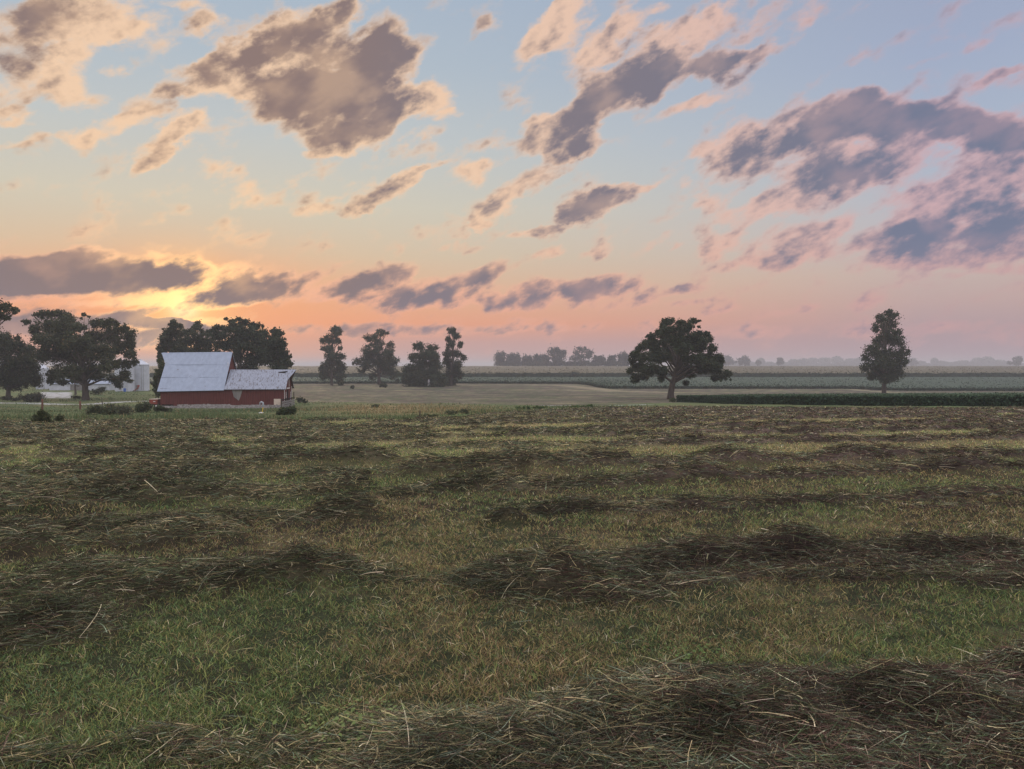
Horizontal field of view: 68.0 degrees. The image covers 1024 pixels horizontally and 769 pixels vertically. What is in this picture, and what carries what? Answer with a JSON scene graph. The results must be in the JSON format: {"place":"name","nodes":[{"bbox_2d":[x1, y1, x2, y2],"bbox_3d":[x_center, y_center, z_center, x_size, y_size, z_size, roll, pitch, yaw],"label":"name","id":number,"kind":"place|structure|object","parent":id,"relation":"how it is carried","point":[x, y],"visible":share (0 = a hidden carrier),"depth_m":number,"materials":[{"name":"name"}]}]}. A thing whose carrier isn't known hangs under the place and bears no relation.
{"place":"outdoors","nodes":[
{"label":"outdoors","id":0,"kind":"place"},
{"bbox_2d":[79,312,90,332],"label":"sapling","id":1,"kind":"object","parent":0,"point":[83,315],"visible":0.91,"depth_m":157.88,"materials":[{"name":"green plant"}]},
{"bbox_2d":[0,384,1023,768],"bbox_3d":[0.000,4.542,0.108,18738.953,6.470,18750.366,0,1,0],"label":"ground","id":2,"kind":"structure","parent":0,"point":[504,394],"depth_m":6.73,"materials":[{"name":"green plant"}]},
{"bbox_2d":[0,298,19,344],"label":"leaning tree","id":3,"kind":"object","parent":2,"relation":"on","point":[6,308],"visible":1,"depth_m":110.69,"materials":[{"name":"green plant"}]},
{"bbox_2d":[0,326,45,396],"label":"maple tree","id":4,"kind":"object","parent":2,"relation":"on","point":[16,371],"visible":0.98,"depth_m":149.76,"materials":[{"name":"green plant"}]},
{"bbox_2d":[0,391,47,401],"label":"hedge","id":5,"kind":"object","parent":2,"relation":"on","point":[34,397],"visible":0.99,"depth_m":136.21,"materials":[{"name":"green plant"}]},
{"bbox_2d":[30,408,54,421],"bbox_3d":[-22.961,1.532,37.133,1.110,0.795,0.954,1,2,42],"label":"shrub","id":6,"kind":"object","parent":2,"relation":"on","point":[42,416],"visible":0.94,"depth_m":36.99,"materials":[{"name":"green plant"}]},
{"bbox_2d":[36,365,49,388],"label":"grain bin","id":7,"kind":"object","parent":2,"relation":"on","point":[42,371],"visible":0.28,"depth_m":210.89,"materials":[{"name":"silver metal"}]},
{"bbox_2d":[54,413,64,420],"bbox_3d":[-22.750,1.676,38.104,0.539,0.521,0.528,1,2,33],"label":"shrub","id":8,"kind":"object","parent":2,"relation":"on","point":[59,418],"visible":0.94,"depth_m":38.03,"materials":[{"name":"green plant"}]},
{"bbox_2d":[66,376,79,394],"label":"yard tree","id":9,"kind":"object","parent":2,"relation":"on","point":[75,384],"visible":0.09,"depth_m":171.98,"materials":[{"name":"green plant"}]},
{"bbox_2d":[21,308,139,399],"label":"walnut tree","id":10,"kind":"object","parent":2,"relation":"on","point":[79,352],"visible":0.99,"depth_m":145.08,"materials":[{"name":"green plant"}]},
{"bbox_2d":[49,379,114,389],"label":"farm shed","id":11,"kind":"structure","parent":2,"relation":"on","point":[56,386],"depth_m":203.07,"materials":[{"name":"metal"}]},
{"bbox_2d":[70,385,81,389],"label":"door","id":12,"kind":"structure","parent":11,"relation":"in","point":[79,387],"depth_m":203.05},
{"bbox_2d":[84,402,102,414],"bbox_3d":[-33.742,1.970,61.179,1.444,1.038,1.188,-1,2,-33],"label":"shrub","id":13,"kind":"object","parent":2,"relation":"on","point":[96,409],"visible":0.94,"depth_m":61.04,"materials":[{"name":"green plant"}]},
{"bbox_2d":[89,386,106,394],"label":"shrub","id":14,"kind":"object","parent":2,"relation":"on","point":[100,390],"visible":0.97,"depth_m":171.99,"materials":[{"name":"green plant"}]},
{"bbox_2d":[3,608,200,740],"bbox_3d":[-2.357,1.415,3.665,1.360,0.164,1.454,1,2,20],"label":"clover patch","id":15,"kind":"object","parent":2,"relation":"on","point":[72,685],"visible":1,"depth_m":3.72,"materials":[{"name":"green plant"}]},
{"bbox_2d":[99,402,118,414],"bbox_3d":[-32.339,1.938,61.054,1.646,1.106,1.631,0,1,0],"label":"shrub","id":16,"kind":"object","parent":2,"relation":"on","point":[108,409],"visible":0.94,"depth_m":60.80,"materials":[{"name":"green plant"}]},
{"bbox_2d":[115,365,134,390],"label":"grain bin","id":17,"kind":"object","parent":2,"relation":"on","point":[129,386],"visible":0.41,"depth_m":195.61,"materials":[{"name":"silver metal"}]},
{"bbox_2d":[115,404,135,414],"bbox_3d":[-31.022,2.034,60.829,1.507,0.962,1.225,0,1,0],"label":"shrub","id":18,"kind":"object","parent":2,"relation":"on","point":[124,409],"visible":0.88,"depth_m":60.66,"materials":[{"name":"green plant"}]},
{"bbox_2d":[134,359,149,390],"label":"grain bin","id":19,"kind":"object","parent":2,"relation":"on","point":[141,376],"visible":0.74,"depth_m":200.36,"materials":[{"name":"silver metal"}]},
{"bbox_2d":[134,401,152,412],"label":"shrub","id":20,"kind":"object","parent":2,"relation":"on","point":[143,407],"visible":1,"depth_m":74.13,"materials":[{"name":"green plant"}]},
{"bbox_2d":[149,399,160,406],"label":"farm wagon","id":21,"kind":"object","parent":2,"relation":"on","point":[155,402],"visible":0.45,"depth_m":114.10,"materials":[{"name":"red paint"}]},
{"bbox_2d":[151,358,164,398],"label":"scrub tree","id":22,"kind":"object","parent":2,"relation":"on","point":[157,376],"visible":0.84,"depth_m":127.95,"materials":[{"name":"green plant"}]},
{"bbox_2d":[153,405,172,411],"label":"shrub","id":23,"kind":"object","parent":2,"relation":"on","point":[160,408],"visible":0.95,"depth_m":76.89,"materials":[{"name":"green plant"}]},
{"bbox_2d":[155,319,190,360],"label":"tree","id":24,"kind":"object","parent":2,"relation":"on","point":[170,341],"visible":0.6,"depth_m":164.18,"materials":[{"name":"green plant"}]},
{"bbox_2d":[178,319,214,351],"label":"tree","id":25,"kind":"object","parent":2,"relation":"on","point":[202,343],"visible":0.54,"depth_m":170.54,"materials":[{"name":"green plant"}]},
{"bbox_2d":[157,352,295,407],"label":"barn","id":26,"kind":"structure","parent":2,"relation":"on","point":[203,380],"depth_m":112.10,"materials":[{"name":"metal"}]},
{"bbox_2d":[207,316,269,369],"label":"tree","id":27,"kind":"object","parent":2,"relation":"on","point":[244,341],"visible":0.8,"depth_m":164.62,"materials":[{"name":"green plant"}]},
{"bbox_2d":[256,326,294,376],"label":"tree","id":28,"kind":"object","parent":2,"relation":"on","point":[275,354],"visible":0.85,"depth_m":158.96,"materials":[{"name":"green plant"}]},
{"bbox_2d":[276,404,298,414],"bbox_3d":[-17.936,2.002,60.622,1.940,0.993,1.140,0,1,13],"label":"shrub","id":29,"kind":"object","parent":2,"relation":"on","point":[291,410],"visible":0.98,"depth_m":60.41,"materials":[{"name":"green plant"}]},
{"bbox_2d":[281,392,294,406],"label":"rail fence","id":30,"kind":"object","parent":2,"relation":"on","point":[283,403],"visible":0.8,"depth_m":114.86,"materials":[{"name":"grey wood"}]},
{"bbox_2d":[296,396,307,402],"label":"shrub","id":31,"kind":"object","parent":2,"relation":"on","point":[301,399],"visible":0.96,"depth_m":131.21,"materials":[{"name":"green plant"}]},
{"bbox_2d":[0,387,656,419],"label":"pasture grass","id":32,"kind":"structure","parent":2,"relation":"on","point":[202,415],"depth_m":75.38,"materials":[{"name":"green plant"}]},
{"bbox_2d":[317,325,348,385],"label":"tall tree","id":33,"kind":"object","parent":2,"relation":"on","point":[332,372],"visible":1,"depth_m":249.03,"materials":[{"name":"green plant"}]},
{"bbox_2d":[270,691,411,763],"bbox_3d":[-0.721,1.439,3.238,0.656,0.104,0.683,0,1,0],"label":"clover patch","id":34,"kind":"object","parent":2,"relation":"on","point":[341,718],"visible":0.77,"depth_m":3.25,"materials":[{"name":"green plant"}]},
{"bbox_2d":[351,328,399,384],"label":"tree","id":35,"kind":"object","parent":2,"relation":"on","point":[387,361],"visible":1,"depth_m":260.65,"materials":[{"name":"green plant"}]},
{"bbox_2d":[284,590,509,649],"bbox_3d":[-0.832,1.452,4.836,1.114,0.070,1.243,1,2,39],"label":"clover patch","id":36,"kind":"object","parent":2,"relation":"on","point":[392,614],"visible":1,"depth_m":4.79,"materials":[{"name":"green plant"}]},
{"bbox_2d":[396,341,450,386],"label":"tree","id":37,"kind":"object","parent":2,"relation":"on","point":[420,374],"visible":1,"depth_m":238.48,"materials":[{"name":"green plant"}]},
{"bbox_2d":[423,413,437,416],"bbox_3d":[-4.479,1.731,41.795,0.862,0.336,0.539,0,1,0],"label":"weed clump","id":38,"kind":"object","parent":2,"relation":"on","point":[428,414],"visible":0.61,"depth_m":41.74,"materials":[{"name":"green plant"}]},
{"bbox_2d":[442,326,467,385],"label":"tall tree","id":39,"kind":"object","parent":2,"relation":"on","point":[453,367],"visible":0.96,"depth_m":245.91,"materials":[{"name":"green plant"}]},
{"bbox_2d":[444,408,470,414],"bbox_3d":[-3.718,1.849,52.080,1.900,0.533,0.687,0,1,0],"label":"weed clump","id":40,"kind":"object","parent":2,"relation":"on","point":[452,412],"visible":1,"depth_m":52.01,"materials":[{"name":"green plant"}]},
{"bbox_2d":[493,350,506,365],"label":"distant tree","id":41,"kind":"object","parent":2,"relation":"on","point":[499,357],"visible":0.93,"depth_m":739.44,"materials":[{"name":"grey plant"}]},
{"bbox_2d":[0,404,1023,768],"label":"mown hay","id":42,"kind":"object","parent":2,"relation":"on","point":[468,738],"visible":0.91,"depth_m":5.43},
{"bbox_2d":[4,447,1023,768],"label":"seed heads","id":43,"kind":"object","parent":42,"relation":"on","point":[510,695],"visible":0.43,"depth_m":3.43,"materials":[{"name":"beige plant"}]},
{"bbox_2d":[0,366,1023,376],"bbox_3d":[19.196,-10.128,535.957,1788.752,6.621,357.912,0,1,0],"label":"corn field","id":44,"kind":"structure","parent":2,"relation":"on","point":[737,371],"depth_m":399.78,"materials":[{"name":"green plant"}]},
{"bbox_2d":[505,352,523,365],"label":"distant tree","id":45,"kind":"object","parent":2,"relation":"on","point":[515,358],"visible":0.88,"depth_m":741.95,"materials":[{"name":"grey plant"}]},
{"bbox_2d":[521,354,533,363],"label":"distant tree","id":46,"kind":"object","parent":2,"relation":"on","point":[526,357],"visible":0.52,"depth_m":742.70,"materials":[{"name":"grey plant"}]},
{"bbox_2d":[515,405,546,408],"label":"weed clump","id":47,"kind":"object","parent":2,"relation":"on","point":[529,407],"visible":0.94,"depth_m":77.46,"materials":[{"name":"green plant"}]},
{"bbox_2d":[532,353,541,362],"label":"distant tree","id":48,"kind":"object","parent":2,"relation":"on","point":[535,357],"visible":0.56,"depth_m":739.11,"materials":[{"name":"grey plant"}]},
{"bbox_2d":[537,353,551,365],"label":"distant tree","id":49,"kind":"object","parent":2,"relation":"on","point":[545,357],"visible":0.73,"depth_m":738.06,"materials":[{"name":"grey plant"}]},
{"bbox_2d":[544,343,566,365],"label":"distant tree","id":50,"kind":"object","parent":2,"relation":"on","point":[556,354],"visible":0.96,"depth_m":738.15,"materials":[{"name":"grey plant"}]},
{"bbox_2d":[500,359,628,365],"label":"distant hedge","id":51,"kind":"object","parent":2,"relation":"on","point":[562,363],"visible":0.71,"depth_m":730.70,"materials":[{"name":"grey plant"}]},
{"bbox_2d":[570,404,592,407],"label":"weed clump","id":52,"kind":"object","parent":2,"relation":"on","point":[577,406],"visible":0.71,"depth_m":78.92,"materials":[{"name":"green plant"}]},
{"bbox_2d":[569,345,595,365],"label":"distant tree","id":53,"kind":"object","parent":2,"relation":"on","point":[577,355],"visible":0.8,"depth_m":742.93,"materials":[{"name":"grey plant"}]},
{"bbox_2d":[591,355,605,365],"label":"distant tree","id":54,"kind":"object","parent":2,"relation":"on","point":[601,359],"visible":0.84,"depth_m":744.48,"materials":[{"name":"grey plant"}]},
{"bbox_2d":[603,354,618,365],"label":"distant tree","id":55,"kind":"object","parent":2,"relation":"on","point":[612,358],"visible":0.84,"depth_m":740.20,"materials":[{"name":"grey plant"}]},
{"bbox_2d":[616,350,630,365],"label":"distant tree","id":56,"kind":"object","parent":2,"relation":"on","point":[623,358],"visible":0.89,"depth_m":736.99,"materials":[{"name":"grey plant"}]},
{"bbox_2d":[625,317,732,398],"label":"oak tree","id":57,"kind":"object","parent":2,"relation":"on","point":[676,346],"visible":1,"depth_m":137.71,"materials":[{"name":"green plant"}]},
{"bbox_2d":[630,632,747,665],"bbox_3d":[0.989,1.452,4.132,0.655,0.084,0.638,-1,2,-26],"label":"clover patch","id":58,"kind":"object","parent":2,"relation":"on","point":[701,650],"visible":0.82,"depth_m":4.16,"materials":[{"name":"green plant"}]},
{"bbox_2d":[723,354,736,365],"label":"horizon tree","id":59,"kind":"object","parent":2,"relation":"on","point":[728,360],"visible":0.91,"depth_m":1342.02,"materials":[{"name":"grey plant"}]},
{"bbox_2d":[735,355,750,365],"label":"horizon tree","id":60,"kind":"object","parent":2,"relation":"on","point":[744,361],"visible":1,"depth_m":1247.19,"materials":[{"name":"grey plant"}]},
{"bbox_2d":[776,357,783,365],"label":"horizon tree","id":61,"kind":"object","parent":2,"relation":"on","point":[780,361],"visible":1,"depth_m":1397.22,"materials":[{"name":"grey plant"}]},
{"bbox_2d":[676,392,1023,406],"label":"soybean field","id":62,"kind":"structure","parent":2,"relation":"on","point":[985,399],"depth_m":75.77,"materials":[{"name":"green plant"}]},
{"bbox_2d":[692,356,1023,365],"bbox_3d":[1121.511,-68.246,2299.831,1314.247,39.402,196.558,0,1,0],"label":"distant woods","id":63,"kind":"object","parent":2,"relation":"on","point":[983,361],"visible":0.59,"depth_m":2262.58,"materials":[{"name":"green plant"}]},
{"bbox_2d":[857,309,911,392],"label":"tall tree","id":64,"kind":"object","parent":2,"relation":"on","point":[883,363],"visible":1,"depth_m":176.10,"materials":[{"name":"green plant"}]},
{"bbox_2d":[909,357,918,365],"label":"horizon tree","id":65,"kind":"object","parent":2,"relation":"on","point":[913,362],"visible":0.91,"depth_m":1688.93,"materials":[{"name":"grey plant"}]},
{"bbox_2d":[1006,356,1023,365],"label":"horizon tree","id":66,"kind":"object","parent":2,"relation":"on","point":[1018,360],"visible":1,"depth_m":1297.16,"materials":[{"name":"grey plant"}]},
{"bbox_2d":[0,0,1023,365],"label":"sky","id":67,"kind":"structure","parent":0,"point":[781,177],"materials":[{"name":"blue"}]},
{"bbox_2d":[32,377,1023,390],"bbox_3d":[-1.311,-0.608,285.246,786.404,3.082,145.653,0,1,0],"label":"soybean field","id":68,"kind":"structure","parent":0,"point":[961,384],"depth_m":285.89,"materials":[{"name":"green plant"}]}
]}

